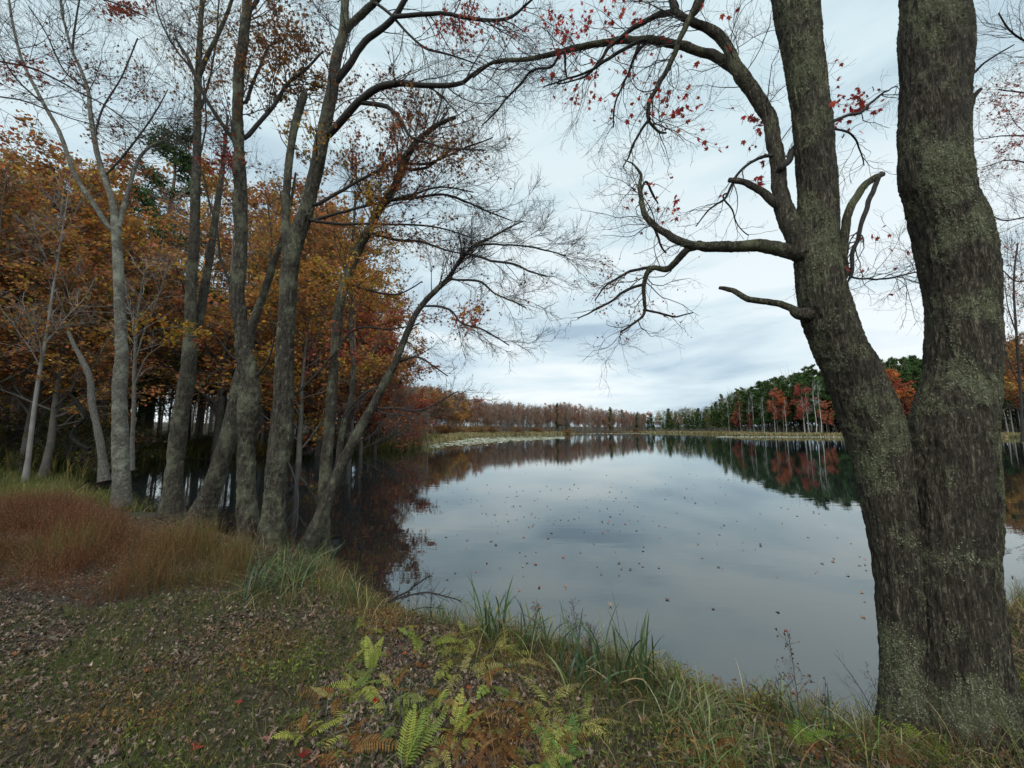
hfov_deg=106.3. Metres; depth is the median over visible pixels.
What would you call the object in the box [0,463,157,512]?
verge grass
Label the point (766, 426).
woods
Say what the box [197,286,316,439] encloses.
maple tree
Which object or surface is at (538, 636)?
sedge clump
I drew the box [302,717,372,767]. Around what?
dead fern
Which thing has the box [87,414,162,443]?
shrub
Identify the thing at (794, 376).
pine tree
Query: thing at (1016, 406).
maple tree
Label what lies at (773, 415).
pine tree
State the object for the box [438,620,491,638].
fern
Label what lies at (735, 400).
pine tree
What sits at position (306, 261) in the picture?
bare tree
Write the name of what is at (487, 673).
fern
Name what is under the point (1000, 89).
maple tree
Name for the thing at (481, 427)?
shrub
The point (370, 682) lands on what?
fern
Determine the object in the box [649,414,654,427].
pine tree
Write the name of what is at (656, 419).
maple tree
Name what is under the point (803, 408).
maple tree
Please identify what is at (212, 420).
bare tree
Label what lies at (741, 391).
pine tree
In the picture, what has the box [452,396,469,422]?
maple tree
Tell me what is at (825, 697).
dry stalk
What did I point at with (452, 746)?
fern
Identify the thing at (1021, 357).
maple tree
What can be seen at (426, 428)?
shrub
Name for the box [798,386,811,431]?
birch tree
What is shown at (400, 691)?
dry stalk
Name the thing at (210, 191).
maple tree
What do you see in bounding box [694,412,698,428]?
pine tree
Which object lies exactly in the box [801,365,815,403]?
pine tree
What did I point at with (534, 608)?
dry stalk
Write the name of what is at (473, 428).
shrub
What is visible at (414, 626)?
dead fern
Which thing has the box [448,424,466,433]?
shrub
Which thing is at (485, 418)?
bare tree
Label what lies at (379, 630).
fern
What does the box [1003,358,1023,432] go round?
maple tree
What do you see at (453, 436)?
marsh grass
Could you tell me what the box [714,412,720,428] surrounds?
pine tree
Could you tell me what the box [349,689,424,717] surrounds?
fern
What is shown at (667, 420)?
pine tree
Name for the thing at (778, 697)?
dry stalk
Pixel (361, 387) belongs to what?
maple tree
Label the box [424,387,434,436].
bare tree
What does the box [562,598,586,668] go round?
dry stalk
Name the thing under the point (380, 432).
shrub
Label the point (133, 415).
birch sapling
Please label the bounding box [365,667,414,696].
fern
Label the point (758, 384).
pine tree
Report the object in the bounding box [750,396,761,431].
pine tree
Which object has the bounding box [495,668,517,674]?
fern
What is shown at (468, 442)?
lily pads
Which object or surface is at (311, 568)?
sedge clump
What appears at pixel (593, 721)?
fern
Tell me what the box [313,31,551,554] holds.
maple tree
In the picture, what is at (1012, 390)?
maple tree
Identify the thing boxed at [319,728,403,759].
fern
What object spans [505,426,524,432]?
shrub
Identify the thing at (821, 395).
pine tree
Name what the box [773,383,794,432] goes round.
pine tree
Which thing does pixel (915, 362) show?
pine tree
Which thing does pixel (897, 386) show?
maple tree
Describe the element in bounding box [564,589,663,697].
sedge clump
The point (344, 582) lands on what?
sedge clump
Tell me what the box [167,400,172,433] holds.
bare tree
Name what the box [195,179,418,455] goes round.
maple tree
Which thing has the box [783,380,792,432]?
pine tree
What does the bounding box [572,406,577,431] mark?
bare tree
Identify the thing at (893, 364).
pine tree
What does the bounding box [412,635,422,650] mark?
fern
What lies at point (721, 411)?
pine tree
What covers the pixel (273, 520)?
maple tree
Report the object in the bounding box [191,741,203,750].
fallen leaf
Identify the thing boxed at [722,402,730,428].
pine tree
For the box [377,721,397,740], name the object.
fern
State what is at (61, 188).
maple tree
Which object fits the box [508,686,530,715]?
fern
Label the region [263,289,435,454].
maple tree
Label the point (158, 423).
bare tree
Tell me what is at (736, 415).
maple tree
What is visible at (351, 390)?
maple tree
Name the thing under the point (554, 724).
fern
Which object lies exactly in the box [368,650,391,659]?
fern
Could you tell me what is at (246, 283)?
bare tree
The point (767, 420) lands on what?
pine tree
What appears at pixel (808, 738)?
fern
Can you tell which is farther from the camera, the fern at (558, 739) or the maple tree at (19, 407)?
the maple tree at (19, 407)
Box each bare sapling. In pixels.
[831,650,878,722]
[859,662,887,729]
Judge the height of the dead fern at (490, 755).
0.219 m
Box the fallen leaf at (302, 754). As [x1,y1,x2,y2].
[296,746,308,758]
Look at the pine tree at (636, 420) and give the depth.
347.87 m
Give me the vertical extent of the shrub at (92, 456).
3.502 m
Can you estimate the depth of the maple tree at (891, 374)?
124.11 m
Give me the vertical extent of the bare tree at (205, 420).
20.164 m
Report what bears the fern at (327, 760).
on the ground at (244, 716)
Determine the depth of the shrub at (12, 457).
15.02 m
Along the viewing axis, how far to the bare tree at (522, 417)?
199.76 m
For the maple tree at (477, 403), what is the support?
on the ground at (244, 716)
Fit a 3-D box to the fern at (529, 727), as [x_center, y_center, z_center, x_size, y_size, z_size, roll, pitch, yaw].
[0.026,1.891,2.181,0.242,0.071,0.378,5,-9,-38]
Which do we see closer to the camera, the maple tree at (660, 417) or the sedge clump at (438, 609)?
the sedge clump at (438, 609)
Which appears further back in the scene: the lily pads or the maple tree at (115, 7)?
the lily pads
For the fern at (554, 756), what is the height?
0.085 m
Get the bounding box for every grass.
[0,433,443,484]
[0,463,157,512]
[0,481,269,606]
[130,524,1023,767]
[413,430,1019,445]
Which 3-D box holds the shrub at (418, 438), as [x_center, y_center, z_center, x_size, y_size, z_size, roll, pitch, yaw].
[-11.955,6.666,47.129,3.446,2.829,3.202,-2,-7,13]
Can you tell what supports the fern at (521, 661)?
on the ground at (244, 716)
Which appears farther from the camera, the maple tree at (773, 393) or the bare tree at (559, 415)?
the bare tree at (559, 415)
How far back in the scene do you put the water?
7.70 m
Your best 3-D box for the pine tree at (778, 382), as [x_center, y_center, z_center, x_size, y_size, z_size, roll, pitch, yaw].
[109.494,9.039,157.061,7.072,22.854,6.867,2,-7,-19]
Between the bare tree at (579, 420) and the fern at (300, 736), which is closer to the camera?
the fern at (300, 736)
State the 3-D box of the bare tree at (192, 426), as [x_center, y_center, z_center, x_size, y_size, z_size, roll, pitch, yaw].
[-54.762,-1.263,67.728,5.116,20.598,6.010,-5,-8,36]
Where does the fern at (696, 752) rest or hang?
on the ground at (244, 716)
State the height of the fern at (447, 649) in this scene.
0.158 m
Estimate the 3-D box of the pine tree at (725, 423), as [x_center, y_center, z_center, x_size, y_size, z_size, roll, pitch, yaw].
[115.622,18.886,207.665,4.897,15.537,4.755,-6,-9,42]
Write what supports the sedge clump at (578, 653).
on the ground at (244, 716)
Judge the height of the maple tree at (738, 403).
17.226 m
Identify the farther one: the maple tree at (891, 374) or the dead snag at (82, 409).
the maple tree at (891, 374)
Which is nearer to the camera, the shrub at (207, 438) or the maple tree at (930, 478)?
the maple tree at (930, 478)
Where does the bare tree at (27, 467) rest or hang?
on the ground at (244, 716)
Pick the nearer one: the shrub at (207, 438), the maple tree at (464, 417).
the shrub at (207, 438)
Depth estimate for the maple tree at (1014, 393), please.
128.05 m
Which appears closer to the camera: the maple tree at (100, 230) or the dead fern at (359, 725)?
the dead fern at (359, 725)
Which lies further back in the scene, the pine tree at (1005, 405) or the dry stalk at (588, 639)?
the pine tree at (1005, 405)
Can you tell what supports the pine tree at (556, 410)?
on the ground at (244, 716)
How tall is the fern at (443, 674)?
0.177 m
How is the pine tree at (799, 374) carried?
on the ground at (244, 716)
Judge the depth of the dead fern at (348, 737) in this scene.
2.02 m
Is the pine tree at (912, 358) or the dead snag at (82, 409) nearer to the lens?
the dead snag at (82, 409)
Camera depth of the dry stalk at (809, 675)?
2.22 m
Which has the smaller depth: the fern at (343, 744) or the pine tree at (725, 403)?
the fern at (343, 744)
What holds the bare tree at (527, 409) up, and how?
on the ground at (244, 716)
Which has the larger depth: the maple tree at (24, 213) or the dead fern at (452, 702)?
the maple tree at (24, 213)
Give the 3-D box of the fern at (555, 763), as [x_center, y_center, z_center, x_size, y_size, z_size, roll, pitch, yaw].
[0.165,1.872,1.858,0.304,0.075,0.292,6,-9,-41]
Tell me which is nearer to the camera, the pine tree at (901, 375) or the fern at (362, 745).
the fern at (362, 745)
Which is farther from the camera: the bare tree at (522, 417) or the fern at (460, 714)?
the bare tree at (522, 417)
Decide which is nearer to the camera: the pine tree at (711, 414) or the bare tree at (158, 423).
the bare tree at (158, 423)
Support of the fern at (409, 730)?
on the ground at (244, 716)
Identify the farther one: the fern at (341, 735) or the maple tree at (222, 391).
the maple tree at (222, 391)
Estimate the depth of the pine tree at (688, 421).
311.97 m
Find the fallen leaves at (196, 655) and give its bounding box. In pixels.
[0,515,1023,767]
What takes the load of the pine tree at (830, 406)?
on the ground at (244, 716)
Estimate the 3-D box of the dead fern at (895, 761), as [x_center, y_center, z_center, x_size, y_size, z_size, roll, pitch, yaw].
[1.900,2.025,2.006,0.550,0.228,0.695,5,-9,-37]
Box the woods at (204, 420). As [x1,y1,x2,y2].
[136,392,357,432]
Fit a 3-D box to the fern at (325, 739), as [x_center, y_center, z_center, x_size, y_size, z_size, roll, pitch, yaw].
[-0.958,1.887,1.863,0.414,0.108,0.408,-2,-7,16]
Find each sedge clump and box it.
[172,541,342,627]
[256,536,354,586]
[308,690,471,767]
[316,563,382,607]
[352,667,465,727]
[422,594,464,626]
[452,572,527,658]
[497,599,586,666]
[541,602,612,699]
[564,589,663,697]
[611,649,709,718]
[631,654,782,767]
[638,675,804,767]
[716,670,799,735]
[755,672,875,746]
[783,691,936,767]
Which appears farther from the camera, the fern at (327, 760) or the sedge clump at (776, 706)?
the sedge clump at (776, 706)
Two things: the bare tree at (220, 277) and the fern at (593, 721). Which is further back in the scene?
the bare tree at (220, 277)
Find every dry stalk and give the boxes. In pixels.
[385,647,409,751]
[407,571,423,617]
[423,566,438,626]
[530,602,541,661]
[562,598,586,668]
[581,622,599,667]
[763,673,794,735]
[775,628,814,733]
[811,677,832,733]
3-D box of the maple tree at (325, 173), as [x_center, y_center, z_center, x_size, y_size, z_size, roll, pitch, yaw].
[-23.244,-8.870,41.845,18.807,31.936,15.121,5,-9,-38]
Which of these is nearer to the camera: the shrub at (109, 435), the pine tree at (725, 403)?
the shrub at (109, 435)
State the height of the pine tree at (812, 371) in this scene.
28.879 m
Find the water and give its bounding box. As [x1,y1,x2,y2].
[69,433,1023,724]
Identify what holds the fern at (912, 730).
on the ground at (244, 716)
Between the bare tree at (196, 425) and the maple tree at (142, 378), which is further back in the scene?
the bare tree at (196, 425)
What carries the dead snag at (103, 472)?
on the ground at (244, 716)
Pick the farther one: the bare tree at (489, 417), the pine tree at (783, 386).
the bare tree at (489, 417)
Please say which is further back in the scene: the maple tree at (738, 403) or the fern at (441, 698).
the maple tree at (738, 403)
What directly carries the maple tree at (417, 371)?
on the ground at (244, 716)
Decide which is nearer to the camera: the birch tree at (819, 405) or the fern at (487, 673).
the fern at (487, 673)
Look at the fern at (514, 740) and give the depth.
1.93 m
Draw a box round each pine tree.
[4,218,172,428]
[104,120,229,447]
[554,403,560,430]
[608,406,613,432]
[635,412,638,427]
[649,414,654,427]
[663,416,668,428]
[666,408,670,430]
[669,418,674,428]
[683,416,689,427]
[686,414,691,430]
[690,416,695,428]
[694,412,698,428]
[695,408,701,430]
[709,405,714,430]
[712,401,718,423]
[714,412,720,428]
[716,394,724,430]
[716,405,722,430]
[721,405,729,430]
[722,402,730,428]
[728,403,737,430]
[729,396,743,428]
[738,387,745,431]
[739,392,750,430]
[741,389,752,420]
[747,389,762,431]
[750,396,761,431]
[751,381,763,430]
[751,387,768,431]
[758,381,773,432]
[760,388,771,432]
[762,382,775,431]
[768,377,777,426]
[769,379,787,432]
[770,388,787,431]
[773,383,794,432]
[775,376,788,431]
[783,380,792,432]
[786,374,794,430]
[788,381,805,431]
[789,374,800,431]
[793,379,815,430]
[794,376,815,431]
[795,372,816,431]
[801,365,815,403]
[803,373,816,432]
[806,364,817,431]
[807,377,828,431]
[812,375,827,431]
[816,376,833,432]
[817,372,827,431]
[823,384,837,432]
[827,395,842,433]
[882,361,890,369]
[887,357,898,364]
[889,361,905,382]
[892,369,907,416]
[897,364,912,382]
[897,371,909,400]
[898,356,910,368]
[900,368,916,419]
[904,367,920,390]
[908,355,918,365]
[909,359,921,365]
[909,365,921,386]
[1002,378,1012,417]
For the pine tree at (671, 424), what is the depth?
321.31 m
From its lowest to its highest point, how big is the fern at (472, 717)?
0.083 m
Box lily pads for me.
[429,433,1019,447]
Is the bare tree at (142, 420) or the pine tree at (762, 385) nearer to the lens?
the bare tree at (142, 420)
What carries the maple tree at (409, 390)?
on the ground at (244, 716)
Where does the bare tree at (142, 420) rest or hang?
on the ground at (244, 716)
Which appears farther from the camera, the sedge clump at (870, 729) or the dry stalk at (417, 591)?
the dry stalk at (417, 591)
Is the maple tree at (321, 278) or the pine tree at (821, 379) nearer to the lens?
the maple tree at (321, 278)
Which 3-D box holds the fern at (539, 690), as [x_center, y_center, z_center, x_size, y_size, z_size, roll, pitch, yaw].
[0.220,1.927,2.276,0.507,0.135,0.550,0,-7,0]
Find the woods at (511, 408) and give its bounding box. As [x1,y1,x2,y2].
[405,383,646,433]
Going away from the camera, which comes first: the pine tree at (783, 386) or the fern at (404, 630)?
the fern at (404, 630)
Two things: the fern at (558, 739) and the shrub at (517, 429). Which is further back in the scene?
the shrub at (517, 429)
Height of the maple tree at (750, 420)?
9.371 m
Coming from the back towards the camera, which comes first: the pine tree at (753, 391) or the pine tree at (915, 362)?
the pine tree at (753, 391)
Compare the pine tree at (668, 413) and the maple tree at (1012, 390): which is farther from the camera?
the pine tree at (668, 413)
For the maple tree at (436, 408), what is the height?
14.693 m
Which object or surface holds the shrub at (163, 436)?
on the ground at (244, 716)
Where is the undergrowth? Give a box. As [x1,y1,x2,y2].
[0,573,1023,767]
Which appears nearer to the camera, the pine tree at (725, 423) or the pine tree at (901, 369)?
the pine tree at (901, 369)
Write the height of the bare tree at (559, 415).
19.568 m
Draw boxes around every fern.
[270,713,346,745]
[277,711,314,735]
[278,723,322,738]
[279,700,319,733]
[286,737,334,755]
[298,682,349,697]
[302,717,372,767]
[304,746,345,767]
[307,687,352,720]
[315,707,347,755]
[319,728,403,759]
[321,716,377,765]
[325,711,385,729]
[326,666,383,712]
[327,653,374,678]
[333,733,352,755]
[341,695,363,715]
[346,668,397,689]
[348,638,365,664]
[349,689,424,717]
[357,616,366,627]
[363,635,383,670]
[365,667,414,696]
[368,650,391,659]
[369,700,423,724]
[370,628,398,638]
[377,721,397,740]
[379,625,414,635]
[387,620,433,630]
[397,626,429,638]
[397,700,448,767]
[400,659,462,669]
[400,719,426,743]
[407,707,459,766]
[408,736,499,767]
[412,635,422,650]
[415,730,464,767]
[416,687,455,712]
[416,719,448,730]
[418,698,510,750]
[421,686,454,698]
[424,689,434,696]
[424,723,455,767]
[430,633,468,646]
[434,657,453,685]
[435,646,463,656]
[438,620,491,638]
[446,649,505,694]
[449,687,485,735]
[455,661,488,680]
[458,702,497,733]
[459,719,554,767]
[459,731,486,750]
[461,638,474,653]
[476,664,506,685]
[476,684,510,701]
[477,717,516,760]
[480,655,510,688]
[481,701,537,743]
[488,638,512,654]
[490,715,532,758]
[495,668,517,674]
[497,629,541,657]
[503,720,575,767]
[508,642,548,669]
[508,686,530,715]
[519,679,581,730]
[529,712,589,767]
[530,700,549,743]
[534,747,578,767]
[540,726,596,767]
[541,717,583,741]
[569,690,593,722]
[581,701,622,742]
[665,743,739,767]
[667,741,685,766]
[686,736,743,767]
[765,721,857,767]
[783,715,835,746]
[836,728,922,767]
[865,694,950,758]
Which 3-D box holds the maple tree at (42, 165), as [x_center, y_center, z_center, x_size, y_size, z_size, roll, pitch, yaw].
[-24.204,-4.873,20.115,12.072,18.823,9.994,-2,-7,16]
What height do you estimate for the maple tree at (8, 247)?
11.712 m
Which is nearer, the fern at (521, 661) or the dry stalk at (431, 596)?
the fern at (521, 661)
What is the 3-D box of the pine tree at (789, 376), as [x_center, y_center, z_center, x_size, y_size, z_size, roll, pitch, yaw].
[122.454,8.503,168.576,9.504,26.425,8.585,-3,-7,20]
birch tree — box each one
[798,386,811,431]
[813,379,817,431]
[814,380,821,431]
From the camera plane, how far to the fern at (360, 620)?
3.37 m
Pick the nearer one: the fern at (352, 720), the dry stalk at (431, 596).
the fern at (352, 720)
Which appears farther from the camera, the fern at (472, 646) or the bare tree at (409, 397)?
the bare tree at (409, 397)
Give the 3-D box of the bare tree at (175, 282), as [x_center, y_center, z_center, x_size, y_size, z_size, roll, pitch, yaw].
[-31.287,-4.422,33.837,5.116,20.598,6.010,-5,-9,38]
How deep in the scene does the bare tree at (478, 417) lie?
144.07 m
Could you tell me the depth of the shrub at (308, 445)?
33.22 m
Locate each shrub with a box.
[0,405,72,455]
[0,423,83,463]
[3,444,74,473]
[10,408,142,484]
[26,409,167,470]
[37,412,154,463]
[87,411,139,442]
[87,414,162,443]
[135,435,151,451]
[149,430,189,447]
[189,432,212,447]
[302,439,314,454]
[370,420,402,440]
[405,428,425,444]
[415,423,433,432]
[430,423,455,433]
[433,423,458,434]
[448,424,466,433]
[466,425,483,431]
[466,426,488,431]
[484,425,500,432]
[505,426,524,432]
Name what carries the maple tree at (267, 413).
on the ground at (244, 716)
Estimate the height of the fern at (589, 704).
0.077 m
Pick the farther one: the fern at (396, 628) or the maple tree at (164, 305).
the maple tree at (164, 305)
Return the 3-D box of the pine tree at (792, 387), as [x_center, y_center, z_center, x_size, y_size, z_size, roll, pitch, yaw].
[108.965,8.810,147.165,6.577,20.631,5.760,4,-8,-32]
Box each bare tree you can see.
[0,168,113,483]
[28,163,134,409]
[129,170,189,449]
[136,231,200,424]
[150,217,210,441]
[155,320,183,440]
[160,396,164,434]
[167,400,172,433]
[175,212,224,337]
[178,260,226,443]
[191,399,196,432]
[194,407,198,436]
[199,372,207,432]
[206,280,225,436]
[211,230,276,347]
[211,382,216,431]
[216,238,277,347]
[248,206,310,451]
[295,231,314,343]
[295,267,316,443]
[305,253,323,435]
[394,382,412,440]
[403,378,417,438]
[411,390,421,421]
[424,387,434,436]
[454,395,462,412]
[466,401,470,427]
[471,406,476,425]
[476,405,483,423]
[481,409,487,423]
[487,407,491,423]
[498,409,503,424]
[521,408,526,430]
[524,406,529,422]
[529,409,532,423]
[548,405,550,422]
[551,404,555,430]
[556,403,562,429]
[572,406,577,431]
[576,412,580,426]
[602,410,604,432]
[1000,229,1023,441]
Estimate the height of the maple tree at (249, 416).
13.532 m
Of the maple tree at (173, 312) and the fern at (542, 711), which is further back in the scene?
the maple tree at (173, 312)
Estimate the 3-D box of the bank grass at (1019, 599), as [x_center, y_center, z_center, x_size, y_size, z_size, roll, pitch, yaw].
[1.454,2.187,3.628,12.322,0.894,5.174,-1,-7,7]
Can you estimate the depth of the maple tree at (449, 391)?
134.35 m
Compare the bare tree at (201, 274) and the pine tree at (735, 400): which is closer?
the bare tree at (201, 274)
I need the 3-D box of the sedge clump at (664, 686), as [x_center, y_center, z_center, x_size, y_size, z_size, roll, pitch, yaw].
[0.944,1.872,2.467,0.535,0.340,0.445,5,-8,-35]
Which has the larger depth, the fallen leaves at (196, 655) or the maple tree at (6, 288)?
the maple tree at (6, 288)
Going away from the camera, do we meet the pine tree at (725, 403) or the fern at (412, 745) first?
the fern at (412, 745)
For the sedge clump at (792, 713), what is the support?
on the ground at (244, 716)
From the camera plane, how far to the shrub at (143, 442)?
26.80 m
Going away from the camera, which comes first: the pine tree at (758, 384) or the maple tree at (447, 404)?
the maple tree at (447, 404)
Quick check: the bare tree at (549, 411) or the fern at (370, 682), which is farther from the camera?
the bare tree at (549, 411)
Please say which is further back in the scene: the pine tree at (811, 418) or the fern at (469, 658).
the pine tree at (811, 418)
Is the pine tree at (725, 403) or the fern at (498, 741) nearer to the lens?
the fern at (498, 741)
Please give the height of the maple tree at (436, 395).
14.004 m
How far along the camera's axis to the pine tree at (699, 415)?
306.31 m
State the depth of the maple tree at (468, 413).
136.98 m
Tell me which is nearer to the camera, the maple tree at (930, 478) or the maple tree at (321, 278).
the maple tree at (930, 478)
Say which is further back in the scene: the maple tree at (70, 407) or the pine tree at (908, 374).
the pine tree at (908, 374)
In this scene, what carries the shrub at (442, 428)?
on the ground at (244, 716)
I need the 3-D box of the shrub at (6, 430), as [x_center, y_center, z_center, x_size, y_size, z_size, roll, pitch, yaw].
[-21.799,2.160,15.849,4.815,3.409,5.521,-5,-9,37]
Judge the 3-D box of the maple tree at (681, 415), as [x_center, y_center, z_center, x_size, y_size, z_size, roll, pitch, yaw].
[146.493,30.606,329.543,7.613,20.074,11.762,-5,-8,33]
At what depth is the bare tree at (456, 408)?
125.42 m
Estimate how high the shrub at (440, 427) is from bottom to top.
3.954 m
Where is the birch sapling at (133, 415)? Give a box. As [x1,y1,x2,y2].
[97,244,184,470]
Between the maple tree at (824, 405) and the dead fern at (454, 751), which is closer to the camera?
the dead fern at (454, 751)
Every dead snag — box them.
[66,391,90,450]
[67,331,111,482]
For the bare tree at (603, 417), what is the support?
on the ground at (244, 716)
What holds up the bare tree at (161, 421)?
on the ground at (244, 716)
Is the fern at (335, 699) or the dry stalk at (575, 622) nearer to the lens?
the fern at (335, 699)
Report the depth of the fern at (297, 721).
2.13 m
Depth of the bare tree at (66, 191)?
19.08 m
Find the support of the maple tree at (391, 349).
on the ground at (244, 716)
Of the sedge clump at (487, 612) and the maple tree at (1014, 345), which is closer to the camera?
the sedge clump at (487, 612)
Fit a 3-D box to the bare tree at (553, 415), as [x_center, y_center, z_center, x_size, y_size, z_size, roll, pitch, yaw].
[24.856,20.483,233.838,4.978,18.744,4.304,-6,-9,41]
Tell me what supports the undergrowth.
on the ground at (244, 716)
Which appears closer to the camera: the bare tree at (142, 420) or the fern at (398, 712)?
the fern at (398, 712)
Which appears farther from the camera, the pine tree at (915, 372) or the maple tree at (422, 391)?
the pine tree at (915, 372)
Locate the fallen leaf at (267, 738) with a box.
[259,731,272,742]
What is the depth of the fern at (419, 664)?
2.67 m
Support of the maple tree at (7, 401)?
on the ground at (244, 716)
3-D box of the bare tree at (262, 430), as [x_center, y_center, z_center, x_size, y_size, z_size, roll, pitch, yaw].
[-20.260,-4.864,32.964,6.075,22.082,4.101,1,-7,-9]
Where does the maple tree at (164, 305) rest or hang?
on the ground at (244, 716)
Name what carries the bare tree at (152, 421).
on the ground at (244, 716)
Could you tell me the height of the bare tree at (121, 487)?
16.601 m
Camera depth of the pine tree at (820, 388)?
145.46 m
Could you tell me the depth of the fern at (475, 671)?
2.58 m
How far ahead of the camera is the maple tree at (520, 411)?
204.69 m
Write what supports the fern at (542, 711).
on the ground at (244, 716)
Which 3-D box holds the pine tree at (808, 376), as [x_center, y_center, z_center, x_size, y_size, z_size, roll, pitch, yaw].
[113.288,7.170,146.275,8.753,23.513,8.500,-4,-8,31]
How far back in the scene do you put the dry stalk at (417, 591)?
3.57 m
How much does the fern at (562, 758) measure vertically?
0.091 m
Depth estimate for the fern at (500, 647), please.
2.98 m
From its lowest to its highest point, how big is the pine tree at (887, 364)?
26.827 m
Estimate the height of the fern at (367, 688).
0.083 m
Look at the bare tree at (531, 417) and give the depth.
199.57 m
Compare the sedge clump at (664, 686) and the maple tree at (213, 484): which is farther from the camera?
the maple tree at (213, 484)
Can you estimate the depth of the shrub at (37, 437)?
17.34 m
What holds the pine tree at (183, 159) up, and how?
on the ground at (244, 716)
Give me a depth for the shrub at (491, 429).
151.97 m
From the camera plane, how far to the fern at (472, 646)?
2.94 m
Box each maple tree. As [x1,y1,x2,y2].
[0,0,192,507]
[0,0,228,189]
[0,109,184,430]
[0,142,148,453]
[0,144,113,390]
[0,152,62,332]
[0,153,170,474]
[0,156,87,390]
[0,157,153,457]
[0,184,218,420]
[0,211,132,438]
[0,218,172,478]
[0,266,17,334]
[0,383,31,419]
[9,180,177,444]
[66,210,183,416]
[90,0,360,543]
[91,233,233,415]
[103,157,312,460]
[128,251,210,417]
[136,0,271,521]
[144,151,298,439]
[158,306,228,438]
[168,176,348,443]
[182,138,336,529]
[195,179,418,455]
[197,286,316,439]
[198,166,361,306]
[209,201,431,441]
[220,253,385,461]
[254,0,579,550]
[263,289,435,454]
[269,255,440,451]
[295,175,611,555]
[298,307,444,452]
[306,143,393,474]
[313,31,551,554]
[329,257,423,448]
[357,334,426,437]
[391,352,425,418]
[420,385,437,432]
[423,387,441,421]
[428,390,447,432]
[430,391,446,433]
[436,395,455,423]
[438,0,1023,754]
[440,389,462,424]
[440,398,462,424]
[446,392,465,421]
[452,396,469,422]
[455,403,471,425]
[460,399,470,428]
[469,401,482,425]
[471,395,486,420]
[511,402,524,422]
[653,415,660,424]
[654,413,664,428]
[669,413,677,430]
[678,409,686,429]
[705,413,712,430]
[730,410,742,430]
[733,399,745,430]
[746,413,756,426]
[766,388,787,431]
[773,393,790,426]
[787,383,816,431]
[816,400,834,427]
[885,369,915,406]
[892,0,1023,304]
[893,379,916,417]
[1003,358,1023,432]
[1004,348,1023,432]
[1004,376,1023,410]
[1006,341,1022,429]
[1006,356,1023,425]
[1007,340,1023,419]
[1009,347,1023,402]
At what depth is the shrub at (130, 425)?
24.13 m
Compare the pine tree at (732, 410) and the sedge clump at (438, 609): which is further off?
the pine tree at (732, 410)
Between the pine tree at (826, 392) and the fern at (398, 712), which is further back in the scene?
the pine tree at (826, 392)
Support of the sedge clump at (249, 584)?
on the ground at (244, 716)
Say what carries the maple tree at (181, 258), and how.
on the ground at (244, 716)
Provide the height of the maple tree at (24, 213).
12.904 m
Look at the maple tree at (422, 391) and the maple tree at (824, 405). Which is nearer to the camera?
the maple tree at (422, 391)
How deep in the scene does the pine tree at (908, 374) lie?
127.03 m
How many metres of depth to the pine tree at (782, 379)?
166.95 m
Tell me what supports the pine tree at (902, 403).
on the ground at (244, 716)
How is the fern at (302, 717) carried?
on the ground at (244, 716)
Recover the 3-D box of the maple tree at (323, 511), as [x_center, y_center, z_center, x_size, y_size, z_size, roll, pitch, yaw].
[-1.128,-0.404,6.209,5.456,6.182,2.172,-1,-7,7]
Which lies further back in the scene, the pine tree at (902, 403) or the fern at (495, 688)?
the pine tree at (902, 403)
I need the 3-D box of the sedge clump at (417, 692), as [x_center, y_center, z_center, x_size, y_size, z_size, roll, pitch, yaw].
[-0.587,1.837,2.268,0.764,0.187,0.459,-2,-7,15]
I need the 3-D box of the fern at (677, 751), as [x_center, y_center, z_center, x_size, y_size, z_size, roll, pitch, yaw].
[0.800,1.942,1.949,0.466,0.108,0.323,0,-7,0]
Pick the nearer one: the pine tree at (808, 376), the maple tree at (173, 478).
the maple tree at (173, 478)
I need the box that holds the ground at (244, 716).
[0,422,1023,767]
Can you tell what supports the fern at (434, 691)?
on the ground at (244, 716)
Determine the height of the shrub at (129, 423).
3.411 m
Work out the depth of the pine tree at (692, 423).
300.30 m
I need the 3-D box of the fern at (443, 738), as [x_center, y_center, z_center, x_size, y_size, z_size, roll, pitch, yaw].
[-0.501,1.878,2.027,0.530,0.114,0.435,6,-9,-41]
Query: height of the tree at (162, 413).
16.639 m
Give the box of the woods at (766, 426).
[630,346,1023,432]
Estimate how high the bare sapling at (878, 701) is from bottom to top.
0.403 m
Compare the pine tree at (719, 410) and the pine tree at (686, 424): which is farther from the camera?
the pine tree at (686, 424)
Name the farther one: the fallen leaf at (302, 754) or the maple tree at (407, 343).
the maple tree at (407, 343)
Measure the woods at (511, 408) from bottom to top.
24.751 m
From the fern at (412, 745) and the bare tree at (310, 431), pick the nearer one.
the fern at (412, 745)
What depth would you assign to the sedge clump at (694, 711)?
2.23 m
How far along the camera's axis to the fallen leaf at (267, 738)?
1.95 m
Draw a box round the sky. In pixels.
[0,0,1023,426]
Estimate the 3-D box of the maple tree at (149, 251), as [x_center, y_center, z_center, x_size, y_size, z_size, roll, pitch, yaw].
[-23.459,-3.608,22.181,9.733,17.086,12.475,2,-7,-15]
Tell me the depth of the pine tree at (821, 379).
149.43 m
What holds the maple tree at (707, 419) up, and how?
on the ground at (244, 716)
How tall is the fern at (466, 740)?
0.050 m
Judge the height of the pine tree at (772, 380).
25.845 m

